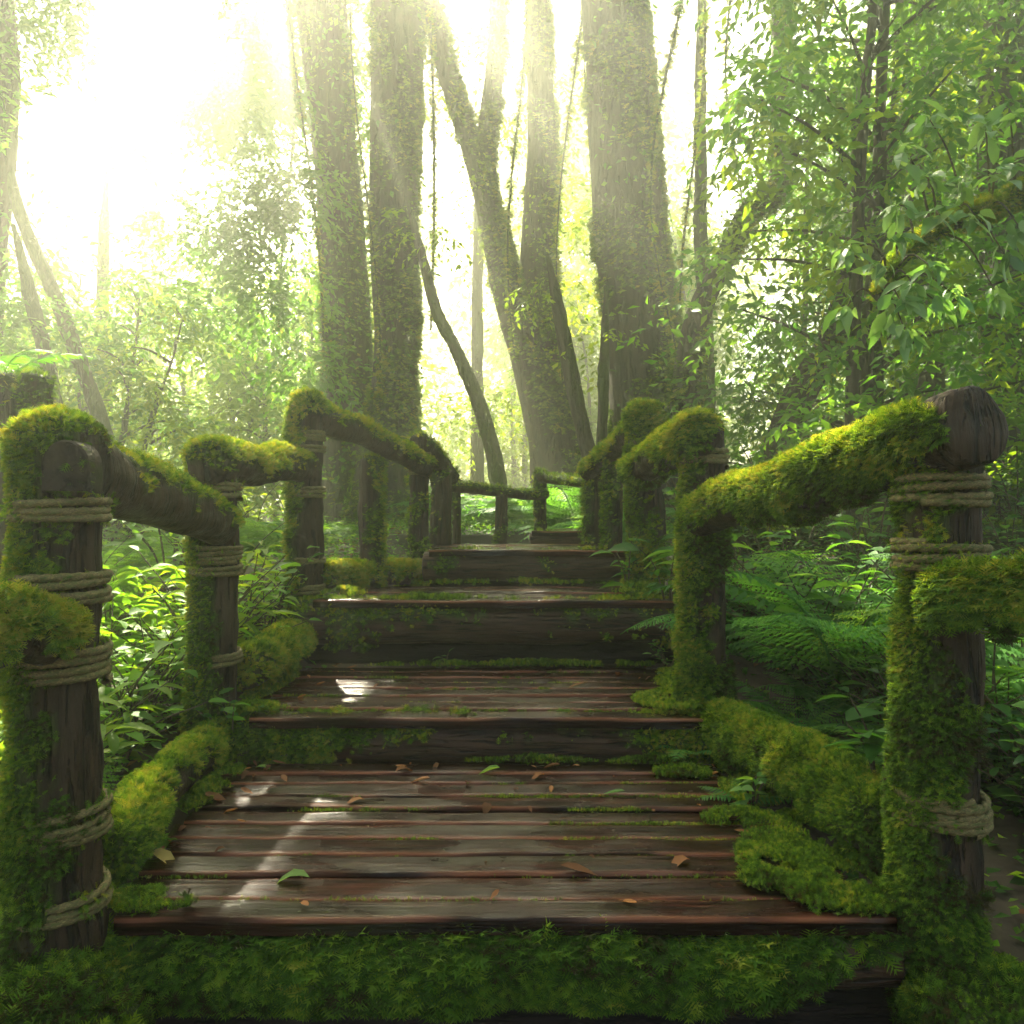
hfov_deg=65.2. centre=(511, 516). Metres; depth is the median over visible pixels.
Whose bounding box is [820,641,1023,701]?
fern
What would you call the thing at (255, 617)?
herb
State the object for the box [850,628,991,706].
herb
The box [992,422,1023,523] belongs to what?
herb
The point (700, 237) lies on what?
slender tree
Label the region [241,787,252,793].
dead leaf
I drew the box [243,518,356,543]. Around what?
fern
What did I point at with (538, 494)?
pole railing
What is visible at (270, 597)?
herb
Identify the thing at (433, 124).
hanging vine
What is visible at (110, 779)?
fern
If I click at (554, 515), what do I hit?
fern
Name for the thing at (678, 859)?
fallen leaf
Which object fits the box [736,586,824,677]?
herb
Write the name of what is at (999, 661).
herb
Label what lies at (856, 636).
tree fern
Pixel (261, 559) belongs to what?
herb
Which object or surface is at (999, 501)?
herb
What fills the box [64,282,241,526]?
leafy bush
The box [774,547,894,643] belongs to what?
herb
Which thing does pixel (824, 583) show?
herb
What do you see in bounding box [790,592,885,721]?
herb
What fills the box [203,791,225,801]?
fallen leaf
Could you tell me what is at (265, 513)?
herb
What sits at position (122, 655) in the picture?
herb
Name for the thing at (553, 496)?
fern
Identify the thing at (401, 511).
fern
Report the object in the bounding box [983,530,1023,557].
herb
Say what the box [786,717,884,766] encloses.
fern
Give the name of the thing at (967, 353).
forest tree
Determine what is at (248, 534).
fern
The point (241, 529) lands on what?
fern
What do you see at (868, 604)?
fern
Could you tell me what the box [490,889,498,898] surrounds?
dead leaf
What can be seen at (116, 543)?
herb
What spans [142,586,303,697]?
herb
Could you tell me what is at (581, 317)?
hazy tree
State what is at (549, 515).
fern
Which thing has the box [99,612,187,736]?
herb
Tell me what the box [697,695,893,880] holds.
edge log
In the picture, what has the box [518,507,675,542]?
fern
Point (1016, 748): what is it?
herb
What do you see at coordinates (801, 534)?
herb
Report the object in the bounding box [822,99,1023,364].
leafy branch
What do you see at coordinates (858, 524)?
herb
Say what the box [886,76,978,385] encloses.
forest tree
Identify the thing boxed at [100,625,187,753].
herb
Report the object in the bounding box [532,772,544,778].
fallen leaf
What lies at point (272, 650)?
edge log
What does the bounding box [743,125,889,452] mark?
forest tree
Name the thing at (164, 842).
fern
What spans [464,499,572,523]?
fern
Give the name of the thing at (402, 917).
wooden step
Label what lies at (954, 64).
forest tree
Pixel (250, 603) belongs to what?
herb
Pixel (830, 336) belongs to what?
slender tree
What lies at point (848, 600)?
herb
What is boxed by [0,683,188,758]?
herb
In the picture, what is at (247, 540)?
fern
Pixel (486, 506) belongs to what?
fern
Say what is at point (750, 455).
herb
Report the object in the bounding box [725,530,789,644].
herb
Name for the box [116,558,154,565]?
fern
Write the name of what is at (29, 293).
slender tree
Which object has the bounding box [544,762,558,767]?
fallen leaf
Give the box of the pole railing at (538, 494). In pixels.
[451,466,583,543]
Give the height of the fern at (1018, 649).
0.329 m
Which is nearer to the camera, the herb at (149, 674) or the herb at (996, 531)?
the herb at (149, 674)
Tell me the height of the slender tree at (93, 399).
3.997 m
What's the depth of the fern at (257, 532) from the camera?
5.58 m
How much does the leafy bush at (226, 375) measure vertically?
4.632 m
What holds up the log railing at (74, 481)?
on the ground at (1008, 825)
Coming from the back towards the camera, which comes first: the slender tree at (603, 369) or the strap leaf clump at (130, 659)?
the slender tree at (603, 369)
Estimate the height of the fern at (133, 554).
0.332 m
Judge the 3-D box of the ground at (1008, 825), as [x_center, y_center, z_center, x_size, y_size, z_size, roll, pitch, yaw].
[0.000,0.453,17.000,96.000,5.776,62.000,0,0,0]
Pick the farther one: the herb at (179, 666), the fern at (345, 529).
the fern at (345, 529)
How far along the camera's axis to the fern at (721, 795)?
2.06 m
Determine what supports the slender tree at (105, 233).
on the ground at (1008, 825)
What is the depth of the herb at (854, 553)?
3.40 m
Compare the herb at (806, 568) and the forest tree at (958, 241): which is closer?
the herb at (806, 568)
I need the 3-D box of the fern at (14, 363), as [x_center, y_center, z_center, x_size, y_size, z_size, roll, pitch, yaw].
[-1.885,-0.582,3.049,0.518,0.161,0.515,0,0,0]
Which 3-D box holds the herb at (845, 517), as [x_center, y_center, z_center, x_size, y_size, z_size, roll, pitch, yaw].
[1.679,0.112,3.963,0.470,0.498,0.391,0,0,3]
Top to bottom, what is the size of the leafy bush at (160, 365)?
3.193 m
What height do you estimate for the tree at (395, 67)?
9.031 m
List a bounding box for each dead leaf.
[178,824,185,830]
[241,770,248,778]
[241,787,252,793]
[300,900,308,904]
[482,802,491,812]
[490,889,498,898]
[622,899,636,902]
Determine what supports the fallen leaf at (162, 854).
on the wooden step at (402, 917)
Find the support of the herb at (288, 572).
on the ground at (1008, 825)
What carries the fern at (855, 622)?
on the ground at (1008, 825)
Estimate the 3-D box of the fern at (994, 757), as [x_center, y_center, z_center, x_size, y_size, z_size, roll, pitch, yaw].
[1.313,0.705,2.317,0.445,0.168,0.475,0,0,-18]
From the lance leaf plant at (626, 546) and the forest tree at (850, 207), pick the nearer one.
the lance leaf plant at (626, 546)
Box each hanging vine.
[273,0,301,332]
[282,0,327,380]
[344,0,386,399]
[422,0,441,331]
[502,0,532,362]
[550,7,583,380]
[577,11,601,329]
[644,0,687,352]
[673,0,713,302]
[718,0,744,198]
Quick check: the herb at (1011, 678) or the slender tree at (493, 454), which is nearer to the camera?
the herb at (1011, 678)
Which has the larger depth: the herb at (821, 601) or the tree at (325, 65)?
the tree at (325, 65)
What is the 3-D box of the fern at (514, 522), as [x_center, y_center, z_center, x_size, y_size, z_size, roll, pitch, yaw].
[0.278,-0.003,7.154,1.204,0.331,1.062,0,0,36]
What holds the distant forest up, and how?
on the ground at (1008, 825)
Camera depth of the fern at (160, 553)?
4.53 m
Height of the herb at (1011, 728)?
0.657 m
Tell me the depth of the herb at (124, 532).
4.95 m
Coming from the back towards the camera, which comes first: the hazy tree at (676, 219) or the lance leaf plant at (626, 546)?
the hazy tree at (676, 219)
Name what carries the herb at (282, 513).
on the ground at (1008, 825)
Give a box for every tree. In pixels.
[0,0,133,393]
[0,51,127,525]
[0,223,106,404]
[29,166,208,425]
[43,0,467,523]
[87,0,302,455]
[339,0,466,526]
[373,189,506,486]
[420,0,600,501]
[425,186,520,496]
[464,209,529,494]
[484,247,529,488]
[490,157,597,487]
[505,253,597,457]
[517,264,597,483]
[552,285,663,445]
[559,262,599,445]
[562,284,599,443]
[574,264,608,438]
[576,0,686,518]
[589,325,609,416]
[593,234,692,417]
[616,0,1023,549]
[623,0,1023,518]
[651,0,1023,524]
[665,2,902,528]
[666,209,751,453]
[667,221,721,393]
[682,227,751,464]
[693,0,715,412]
[707,37,897,468]
[720,0,1023,429]
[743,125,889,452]
[749,192,979,464]
[780,57,958,430]
[789,167,901,408]
[800,64,976,405]
[810,0,1021,398]
[810,156,964,399]
[812,72,977,424]
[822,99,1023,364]
[861,61,976,397]
[885,78,977,373]
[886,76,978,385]
[886,77,978,390]
[887,8,978,406]
[887,10,977,390]
[889,0,1023,489]
[894,116,978,381]
[937,0,977,381]
[945,79,977,381]
[948,100,977,364]
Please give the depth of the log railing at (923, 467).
1.49 m
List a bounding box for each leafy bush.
[3,241,181,448]
[8,319,91,407]
[14,303,164,449]
[21,313,162,454]
[26,235,226,469]
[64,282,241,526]
[95,268,286,512]
[112,360,195,468]
[124,287,294,468]
[154,254,299,520]
[166,299,302,517]
[168,243,317,523]
[218,272,373,515]
[223,235,428,522]
[223,265,446,501]
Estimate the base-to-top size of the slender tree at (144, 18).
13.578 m
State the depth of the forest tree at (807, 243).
7.86 m
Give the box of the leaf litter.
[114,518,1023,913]
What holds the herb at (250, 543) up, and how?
on the ground at (1008, 825)
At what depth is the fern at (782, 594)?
3.31 m
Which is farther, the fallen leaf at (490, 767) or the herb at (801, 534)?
the herb at (801, 534)
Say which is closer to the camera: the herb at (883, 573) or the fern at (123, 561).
the herb at (883, 573)
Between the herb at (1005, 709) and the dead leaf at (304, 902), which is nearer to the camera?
the dead leaf at (304, 902)
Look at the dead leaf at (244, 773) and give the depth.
2.29 m
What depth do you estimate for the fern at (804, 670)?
2.92 m
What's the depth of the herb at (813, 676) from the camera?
2.73 m
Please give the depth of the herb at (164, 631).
2.86 m
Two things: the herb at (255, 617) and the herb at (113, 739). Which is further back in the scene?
the herb at (255, 617)
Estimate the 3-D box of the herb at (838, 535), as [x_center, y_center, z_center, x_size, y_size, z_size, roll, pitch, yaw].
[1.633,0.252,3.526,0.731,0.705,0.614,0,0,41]
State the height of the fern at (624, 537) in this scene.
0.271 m
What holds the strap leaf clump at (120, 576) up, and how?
on the ground at (1008, 825)
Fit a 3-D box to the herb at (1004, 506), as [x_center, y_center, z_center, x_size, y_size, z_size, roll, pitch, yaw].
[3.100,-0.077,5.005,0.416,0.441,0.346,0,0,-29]
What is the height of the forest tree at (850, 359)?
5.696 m
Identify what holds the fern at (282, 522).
on the ground at (1008, 825)
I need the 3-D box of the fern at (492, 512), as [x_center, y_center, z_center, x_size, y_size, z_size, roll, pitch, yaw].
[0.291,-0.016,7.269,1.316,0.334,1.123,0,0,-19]
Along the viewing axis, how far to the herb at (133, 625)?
3.18 m
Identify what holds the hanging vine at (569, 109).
hanging from the tree at (620, 58)
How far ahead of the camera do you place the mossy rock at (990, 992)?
1.39 m
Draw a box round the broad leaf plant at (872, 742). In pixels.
[816,694,890,774]
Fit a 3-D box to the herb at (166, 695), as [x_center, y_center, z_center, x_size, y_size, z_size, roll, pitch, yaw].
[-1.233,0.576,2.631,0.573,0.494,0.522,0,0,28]
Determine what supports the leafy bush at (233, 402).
on the ground at (1008, 825)
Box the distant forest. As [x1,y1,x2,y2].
[8,0,969,484]
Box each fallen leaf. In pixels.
[152,848,174,862]
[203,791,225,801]
[279,869,308,881]
[347,797,364,802]
[396,766,412,770]
[411,776,429,782]
[480,765,498,773]
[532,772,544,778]
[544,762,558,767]
[561,862,597,875]
[605,789,623,793]
[671,855,689,865]
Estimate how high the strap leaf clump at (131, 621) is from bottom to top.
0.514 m
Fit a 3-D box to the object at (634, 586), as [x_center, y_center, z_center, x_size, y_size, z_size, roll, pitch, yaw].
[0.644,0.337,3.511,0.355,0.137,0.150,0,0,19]
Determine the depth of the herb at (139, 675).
2.46 m
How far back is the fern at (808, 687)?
2.83 m
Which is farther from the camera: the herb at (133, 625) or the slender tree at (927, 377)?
the slender tree at (927, 377)
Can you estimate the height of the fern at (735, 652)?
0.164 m
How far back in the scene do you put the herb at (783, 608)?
2.78 m
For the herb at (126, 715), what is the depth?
2.45 m
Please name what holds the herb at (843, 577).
on the ground at (1008, 825)
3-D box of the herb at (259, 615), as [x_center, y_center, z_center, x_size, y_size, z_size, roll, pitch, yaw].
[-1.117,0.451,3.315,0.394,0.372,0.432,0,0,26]
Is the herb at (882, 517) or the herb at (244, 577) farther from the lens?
the herb at (882, 517)
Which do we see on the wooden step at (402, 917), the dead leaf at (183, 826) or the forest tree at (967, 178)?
the dead leaf at (183, 826)
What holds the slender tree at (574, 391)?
on the ground at (1008, 825)
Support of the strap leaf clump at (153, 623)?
on the ground at (1008, 825)
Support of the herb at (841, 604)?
on the ground at (1008, 825)
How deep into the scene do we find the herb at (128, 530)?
5.59 m
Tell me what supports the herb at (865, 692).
on the ground at (1008, 825)
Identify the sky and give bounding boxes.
[6,0,971,475]
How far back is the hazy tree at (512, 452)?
19.29 m
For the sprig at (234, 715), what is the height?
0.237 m
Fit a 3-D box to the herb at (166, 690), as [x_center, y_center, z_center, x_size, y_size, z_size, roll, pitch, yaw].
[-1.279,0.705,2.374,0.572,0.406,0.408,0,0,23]
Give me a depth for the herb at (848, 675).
2.64 m
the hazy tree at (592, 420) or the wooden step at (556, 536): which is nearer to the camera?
the wooden step at (556, 536)
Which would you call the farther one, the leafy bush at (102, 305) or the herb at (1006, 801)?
the leafy bush at (102, 305)
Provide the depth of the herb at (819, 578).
3.26 m
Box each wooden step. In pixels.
[98,752,921,1023]
[219,657,727,773]
[281,576,677,663]
[422,544,627,585]
[529,525,583,543]
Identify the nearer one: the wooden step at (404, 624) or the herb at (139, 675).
the herb at (139, 675)
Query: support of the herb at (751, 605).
on the ground at (1008, 825)
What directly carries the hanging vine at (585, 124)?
hanging from the tree at (620, 58)
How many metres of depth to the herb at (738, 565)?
3.48 m
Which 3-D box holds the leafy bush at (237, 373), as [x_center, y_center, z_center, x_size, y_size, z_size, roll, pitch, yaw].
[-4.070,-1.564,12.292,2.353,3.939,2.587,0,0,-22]
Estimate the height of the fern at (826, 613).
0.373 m
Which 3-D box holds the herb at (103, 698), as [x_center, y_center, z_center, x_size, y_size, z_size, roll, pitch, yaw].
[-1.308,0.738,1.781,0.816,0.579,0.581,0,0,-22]
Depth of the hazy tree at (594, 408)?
15.48 m
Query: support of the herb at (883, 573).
on the ground at (1008, 825)
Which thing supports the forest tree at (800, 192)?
on the ground at (1008, 825)
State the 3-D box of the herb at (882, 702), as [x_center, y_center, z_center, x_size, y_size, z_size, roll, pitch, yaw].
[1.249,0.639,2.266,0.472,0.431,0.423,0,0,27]
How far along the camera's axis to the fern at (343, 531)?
6.40 m
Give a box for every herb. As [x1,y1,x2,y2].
[0,653,134,734]
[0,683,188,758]
[0,695,127,802]
[0,697,163,787]
[1,686,173,770]
[98,639,185,762]
[98,654,143,747]
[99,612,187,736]
[100,592,228,772]
[100,606,184,727]
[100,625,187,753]
[100,655,197,783]
[102,519,124,545]
[102,519,141,550]
[102,523,148,553]
[102,529,143,571]
[102,612,259,715]
[102,706,130,767]
[110,519,151,538]
[110,586,265,703]
[113,518,256,594]
[128,578,280,649]
[129,545,292,672]
[129,610,186,723]
[134,564,320,648]
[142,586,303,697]
[146,546,286,631]
[152,532,186,578]
[155,596,298,641]
[166,576,278,639]
[169,522,284,593]
[237,481,283,525]
[237,501,276,525]
[238,589,291,637]
[239,558,324,625]
[241,502,260,517]
[241,546,325,630]
[244,567,325,621]
[253,478,328,529]
[655,545,774,603]
[662,476,677,534]
[669,554,814,650]
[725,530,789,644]
[725,534,843,662]
[725,563,813,649]
[726,564,838,656]
[726,578,846,666]
[727,581,809,662]
[728,534,872,676]
[730,437,807,466]
[730,524,821,577]
[734,570,824,614]
[735,571,894,681]
[736,540,842,607]
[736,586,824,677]
[738,580,860,614]
[740,565,869,662]
[746,559,889,701]
[762,557,896,684]
[765,625,848,693]
[774,511,845,550]
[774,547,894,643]
[787,645,810,682]
[790,517,897,605]
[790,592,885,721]
[792,567,890,600]
[796,508,893,575]
[807,638,879,708]
[814,492,884,571]
[814,614,889,708]
[822,549,890,596]
[825,645,888,730]
[826,556,1022,648]
[826,668,887,722]
[830,534,897,594]
[830,649,886,720]
[830,651,888,725]
[836,668,1021,752]
[838,609,1023,781]
[838,638,1023,800]
[841,495,897,564]
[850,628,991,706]
[854,653,996,724]
[856,545,1012,598]
[863,688,1018,788]
[864,618,1023,753]
[980,668,1023,803]
[980,693,1023,806]
[980,718,1023,822]
[981,663,1023,815]
[981,713,1023,786]
[982,502,1023,558]
[983,464,1021,519]
[983,477,1023,522]
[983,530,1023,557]
[983,693,1023,812]
[984,463,1013,492]
[984,667,1023,752]
[985,634,1023,698]
[985,707,1023,816]
[987,455,1008,476]
[987,457,1023,522]
[987,458,1023,510]
[991,468,1023,516]
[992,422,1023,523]
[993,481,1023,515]
[995,701,1023,744]
[1011,696,1023,764]
[1013,723,1023,763]
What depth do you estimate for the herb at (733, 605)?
3.16 m
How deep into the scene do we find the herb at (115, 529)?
4.92 m
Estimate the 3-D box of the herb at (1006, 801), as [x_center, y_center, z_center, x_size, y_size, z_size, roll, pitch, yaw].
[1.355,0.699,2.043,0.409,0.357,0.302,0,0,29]
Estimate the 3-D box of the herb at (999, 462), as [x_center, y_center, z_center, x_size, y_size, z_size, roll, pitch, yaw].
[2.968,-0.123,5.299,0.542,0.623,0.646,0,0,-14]
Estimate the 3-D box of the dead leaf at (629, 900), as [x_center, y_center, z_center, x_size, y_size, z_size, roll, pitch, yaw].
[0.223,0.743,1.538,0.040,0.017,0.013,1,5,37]
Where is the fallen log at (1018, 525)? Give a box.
[732,517,1023,548]
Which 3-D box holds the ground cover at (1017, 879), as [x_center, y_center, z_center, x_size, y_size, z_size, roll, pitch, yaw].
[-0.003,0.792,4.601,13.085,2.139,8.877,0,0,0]
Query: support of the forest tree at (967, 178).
on the ground at (1008, 825)
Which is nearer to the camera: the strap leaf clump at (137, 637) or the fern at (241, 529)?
the strap leaf clump at (137, 637)
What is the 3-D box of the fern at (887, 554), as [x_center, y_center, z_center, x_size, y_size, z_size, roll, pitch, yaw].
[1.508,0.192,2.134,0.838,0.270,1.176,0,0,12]
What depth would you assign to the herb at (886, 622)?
2.90 m
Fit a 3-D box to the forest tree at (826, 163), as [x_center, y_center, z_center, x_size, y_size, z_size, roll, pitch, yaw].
[5.556,-3.194,10.727,3.016,6.566,2.747,0,0,40]
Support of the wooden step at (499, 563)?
on the ground at (1008, 825)
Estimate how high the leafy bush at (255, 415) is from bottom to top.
4.193 m
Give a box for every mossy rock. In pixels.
[0,940,157,1023]
[887,950,1023,1023]
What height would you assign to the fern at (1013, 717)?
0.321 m
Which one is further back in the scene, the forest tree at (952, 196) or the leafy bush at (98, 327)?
the forest tree at (952, 196)
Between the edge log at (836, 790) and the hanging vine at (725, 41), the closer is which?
the edge log at (836, 790)
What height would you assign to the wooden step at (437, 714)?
0.268 m
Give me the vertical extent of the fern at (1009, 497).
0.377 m
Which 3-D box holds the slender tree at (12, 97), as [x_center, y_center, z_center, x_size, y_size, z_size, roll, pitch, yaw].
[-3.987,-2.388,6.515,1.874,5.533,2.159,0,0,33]
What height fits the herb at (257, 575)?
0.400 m
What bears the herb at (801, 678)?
on the ground at (1008, 825)
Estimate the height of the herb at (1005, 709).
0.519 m
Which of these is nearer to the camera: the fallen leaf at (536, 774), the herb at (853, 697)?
the fallen leaf at (536, 774)
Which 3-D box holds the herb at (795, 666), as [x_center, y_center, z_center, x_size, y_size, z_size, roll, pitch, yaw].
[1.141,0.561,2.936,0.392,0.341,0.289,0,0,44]
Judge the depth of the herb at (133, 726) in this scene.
2.13 m
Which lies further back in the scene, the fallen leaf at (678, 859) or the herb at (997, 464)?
the herb at (997, 464)
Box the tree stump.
[0,361,59,708]
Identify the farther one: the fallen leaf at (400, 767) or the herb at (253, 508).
the herb at (253, 508)
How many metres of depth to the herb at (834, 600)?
2.83 m
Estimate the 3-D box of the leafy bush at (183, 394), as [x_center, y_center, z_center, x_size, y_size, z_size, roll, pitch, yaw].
[-5.280,-2.016,13.137,3.204,4.879,2.914,0,0,-42]
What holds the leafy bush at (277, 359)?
on the ground at (1008, 825)
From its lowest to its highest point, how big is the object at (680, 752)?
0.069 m
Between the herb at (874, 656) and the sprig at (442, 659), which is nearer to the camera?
the herb at (874, 656)
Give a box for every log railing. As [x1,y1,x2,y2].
[0,385,460,977]
[575,385,1023,1022]
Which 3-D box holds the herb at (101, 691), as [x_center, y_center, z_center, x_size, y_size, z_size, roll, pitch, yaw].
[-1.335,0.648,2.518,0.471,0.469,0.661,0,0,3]
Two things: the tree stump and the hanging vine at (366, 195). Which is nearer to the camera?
the tree stump
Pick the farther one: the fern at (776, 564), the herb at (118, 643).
the fern at (776, 564)
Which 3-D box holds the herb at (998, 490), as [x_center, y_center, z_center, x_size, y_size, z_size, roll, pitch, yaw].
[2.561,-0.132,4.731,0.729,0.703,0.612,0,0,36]
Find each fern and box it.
[0,349,95,374]
[0,748,177,914]
[0,880,131,947]
[102,531,186,562]
[102,536,180,574]
[102,539,243,569]
[102,548,182,577]
[102,552,148,569]
[103,770,167,848]
[109,526,255,568]
[109,555,143,573]
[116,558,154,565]
[130,526,276,557]
[135,527,263,555]
[169,529,274,552]
[239,520,332,548]
[240,533,283,549]
[241,520,356,541]
[242,516,330,541]
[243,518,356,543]
[243,544,264,553]
[253,518,357,544]
[323,522,349,540]
[326,524,355,543]
[386,486,509,522]
[387,495,490,509]
[451,499,570,523]
[461,490,569,519]
[461,496,564,524]
[461,499,581,524]
[461,500,520,525]
[461,505,492,525]
[464,498,576,523]
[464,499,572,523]
[468,484,670,525]
[471,499,574,527]
[480,511,673,534]
[482,496,623,524]
[516,510,577,527]
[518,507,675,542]
[530,512,623,528]
[547,519,672,542]
[578,517,676,539]
[620,550,1023,692]
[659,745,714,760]
[666,548,831,584]
[695,777,793,822]
[725,576,870,609]
[725,586,898,629]
[725,623,753,659]
[736,676,869,735]
[741,640,829,679]
[744,571,890,604]
[753,672,889,709]
[764,602,992,661]
[781,669,882,706]
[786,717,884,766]
[802,614,1023,753]
[813,697,995,758]
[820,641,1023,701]
[848,642,1023,688]
[853,744,1005,782]
[869,553,1011,570]
[984,703,1021,745]
[985,688,1023,720]
[990,716,1023,736]
[992,483,1023,518]
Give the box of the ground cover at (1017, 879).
[1,507,1023,945]
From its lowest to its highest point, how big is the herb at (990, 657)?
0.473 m
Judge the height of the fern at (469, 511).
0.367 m
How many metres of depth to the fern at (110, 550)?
4.45 m
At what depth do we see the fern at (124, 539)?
4.79 m
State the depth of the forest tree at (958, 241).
9.94 m
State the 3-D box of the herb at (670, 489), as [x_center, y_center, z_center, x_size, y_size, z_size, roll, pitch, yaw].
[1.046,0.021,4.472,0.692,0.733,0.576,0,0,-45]
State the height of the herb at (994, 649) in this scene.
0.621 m
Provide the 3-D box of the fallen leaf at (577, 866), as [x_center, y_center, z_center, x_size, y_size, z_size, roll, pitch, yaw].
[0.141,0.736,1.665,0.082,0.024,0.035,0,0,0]
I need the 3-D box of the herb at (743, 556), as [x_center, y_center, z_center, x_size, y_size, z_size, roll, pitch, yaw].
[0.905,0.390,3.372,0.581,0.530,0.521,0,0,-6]
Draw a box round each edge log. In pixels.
[102,717,231,888]
[237,618,318,690]
[323,556,429,594]
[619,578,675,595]
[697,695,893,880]
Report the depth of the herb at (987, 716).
2.03 m
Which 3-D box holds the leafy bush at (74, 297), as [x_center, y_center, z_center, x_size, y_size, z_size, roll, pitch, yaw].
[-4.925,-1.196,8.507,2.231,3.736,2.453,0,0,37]
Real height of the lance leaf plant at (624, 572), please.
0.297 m
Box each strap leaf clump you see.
[0,657,158,716]
[1,603,151,710]
[100,563,186,656]
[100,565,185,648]
[100,604,183,703]
[100,628,128,673]
[102,565,152,614]
[102,580,155,643]
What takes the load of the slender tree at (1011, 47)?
on the ground at (1008, 825)
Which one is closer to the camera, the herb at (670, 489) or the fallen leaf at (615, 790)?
the fallen leaf at (615, 790)
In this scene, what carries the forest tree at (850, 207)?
on the ground at (1008, 825)
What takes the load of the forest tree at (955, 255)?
on the ground at (1008, 825)
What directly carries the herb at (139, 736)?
on the ground at (1008, 825)
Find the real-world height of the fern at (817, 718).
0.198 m
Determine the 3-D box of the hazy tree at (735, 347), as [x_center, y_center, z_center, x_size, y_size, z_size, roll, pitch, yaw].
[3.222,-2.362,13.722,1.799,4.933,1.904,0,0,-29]
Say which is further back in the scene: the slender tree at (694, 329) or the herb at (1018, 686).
the slender tree at (694, 329)
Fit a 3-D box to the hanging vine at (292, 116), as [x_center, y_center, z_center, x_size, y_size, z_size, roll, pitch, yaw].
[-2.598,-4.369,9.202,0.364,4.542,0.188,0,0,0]
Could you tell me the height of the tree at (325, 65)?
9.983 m
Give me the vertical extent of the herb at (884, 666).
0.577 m
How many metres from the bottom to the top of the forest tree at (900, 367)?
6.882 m
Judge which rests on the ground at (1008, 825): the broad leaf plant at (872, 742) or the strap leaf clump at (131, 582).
the strap leaf clump at (131, 582)
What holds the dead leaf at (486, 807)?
on the wooden step at (402, 917)
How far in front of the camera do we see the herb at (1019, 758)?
1.84 m
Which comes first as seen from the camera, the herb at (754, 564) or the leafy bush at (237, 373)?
the herb at (754, 564)
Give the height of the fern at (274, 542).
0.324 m
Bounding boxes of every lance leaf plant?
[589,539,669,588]
[605,531,675,599]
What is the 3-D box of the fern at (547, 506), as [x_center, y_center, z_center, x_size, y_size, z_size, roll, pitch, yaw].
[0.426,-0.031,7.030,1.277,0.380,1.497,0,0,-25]
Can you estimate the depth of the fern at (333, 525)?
6.00 m
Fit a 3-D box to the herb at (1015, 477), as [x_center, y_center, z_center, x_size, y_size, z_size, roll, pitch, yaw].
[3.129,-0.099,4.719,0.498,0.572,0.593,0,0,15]
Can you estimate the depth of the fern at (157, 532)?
5.08 m
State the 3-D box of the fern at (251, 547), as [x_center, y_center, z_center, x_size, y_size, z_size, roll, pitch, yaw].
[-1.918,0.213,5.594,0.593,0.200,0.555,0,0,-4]
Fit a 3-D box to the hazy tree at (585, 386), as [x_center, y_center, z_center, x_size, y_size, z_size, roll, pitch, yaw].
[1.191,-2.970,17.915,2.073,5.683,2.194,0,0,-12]
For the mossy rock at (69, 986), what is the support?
on the ground at (1008, 825)
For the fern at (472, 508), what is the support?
on the ground at (1008, 825)
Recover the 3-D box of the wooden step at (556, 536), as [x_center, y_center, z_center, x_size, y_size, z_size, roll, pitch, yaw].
[0.363,0.137,5.390,0.464,0.174,0.841,0,0,4]
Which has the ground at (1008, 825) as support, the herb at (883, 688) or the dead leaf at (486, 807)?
the herb at (883, 688)
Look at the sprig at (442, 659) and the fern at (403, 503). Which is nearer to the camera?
the sprig at (442, 659)
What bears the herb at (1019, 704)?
on the ground at (1008, 825)
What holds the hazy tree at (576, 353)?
on the ground at (1008, 825)
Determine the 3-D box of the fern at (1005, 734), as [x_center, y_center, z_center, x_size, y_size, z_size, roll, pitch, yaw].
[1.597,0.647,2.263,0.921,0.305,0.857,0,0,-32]
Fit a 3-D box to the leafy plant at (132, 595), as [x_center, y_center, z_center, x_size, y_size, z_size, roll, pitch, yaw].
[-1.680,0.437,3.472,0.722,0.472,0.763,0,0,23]
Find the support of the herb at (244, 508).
on the ground at (1008, 825)
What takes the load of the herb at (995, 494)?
on the ground at (1008, 825)
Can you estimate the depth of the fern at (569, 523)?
6.05 m
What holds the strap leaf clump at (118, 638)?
on the ground at (1008, 825)
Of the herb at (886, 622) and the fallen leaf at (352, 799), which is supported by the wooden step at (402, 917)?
the fallen leaf at (352, 799)
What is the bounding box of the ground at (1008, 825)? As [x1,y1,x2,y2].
[0,477,1023,968]
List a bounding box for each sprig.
[195,688,263,764]
[432,648,452,669]
[643,639,675,673]
[729,771,772,813]
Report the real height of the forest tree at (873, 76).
6.703 m
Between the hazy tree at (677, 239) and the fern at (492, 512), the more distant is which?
the hazy tree at (677, 239)
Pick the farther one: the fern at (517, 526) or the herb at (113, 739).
the fern at (517, 526)
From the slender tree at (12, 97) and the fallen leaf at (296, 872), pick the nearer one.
the fallen leaf at (296, 872)
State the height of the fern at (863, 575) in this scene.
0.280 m
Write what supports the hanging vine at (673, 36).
hanging from the tree at (620, 58)
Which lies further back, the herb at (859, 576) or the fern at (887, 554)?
the herb at (859, 576)
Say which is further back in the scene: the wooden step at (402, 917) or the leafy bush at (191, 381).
the leafy bush at (191, 381)
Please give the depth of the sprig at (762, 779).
2.03 m
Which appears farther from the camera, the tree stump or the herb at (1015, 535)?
the herb at (1015, 535)
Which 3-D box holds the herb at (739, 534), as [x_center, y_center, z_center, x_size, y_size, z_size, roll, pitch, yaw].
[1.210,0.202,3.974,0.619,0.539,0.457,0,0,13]
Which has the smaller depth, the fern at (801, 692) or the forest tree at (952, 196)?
the fern at (801, 692)
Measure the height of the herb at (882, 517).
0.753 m
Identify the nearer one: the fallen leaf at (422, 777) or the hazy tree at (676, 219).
the fallen leaf at (422, 777)
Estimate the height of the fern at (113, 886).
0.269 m
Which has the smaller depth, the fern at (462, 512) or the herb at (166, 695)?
the herb at (166, 695)
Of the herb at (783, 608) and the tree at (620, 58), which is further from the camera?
the tree at (620, 58)

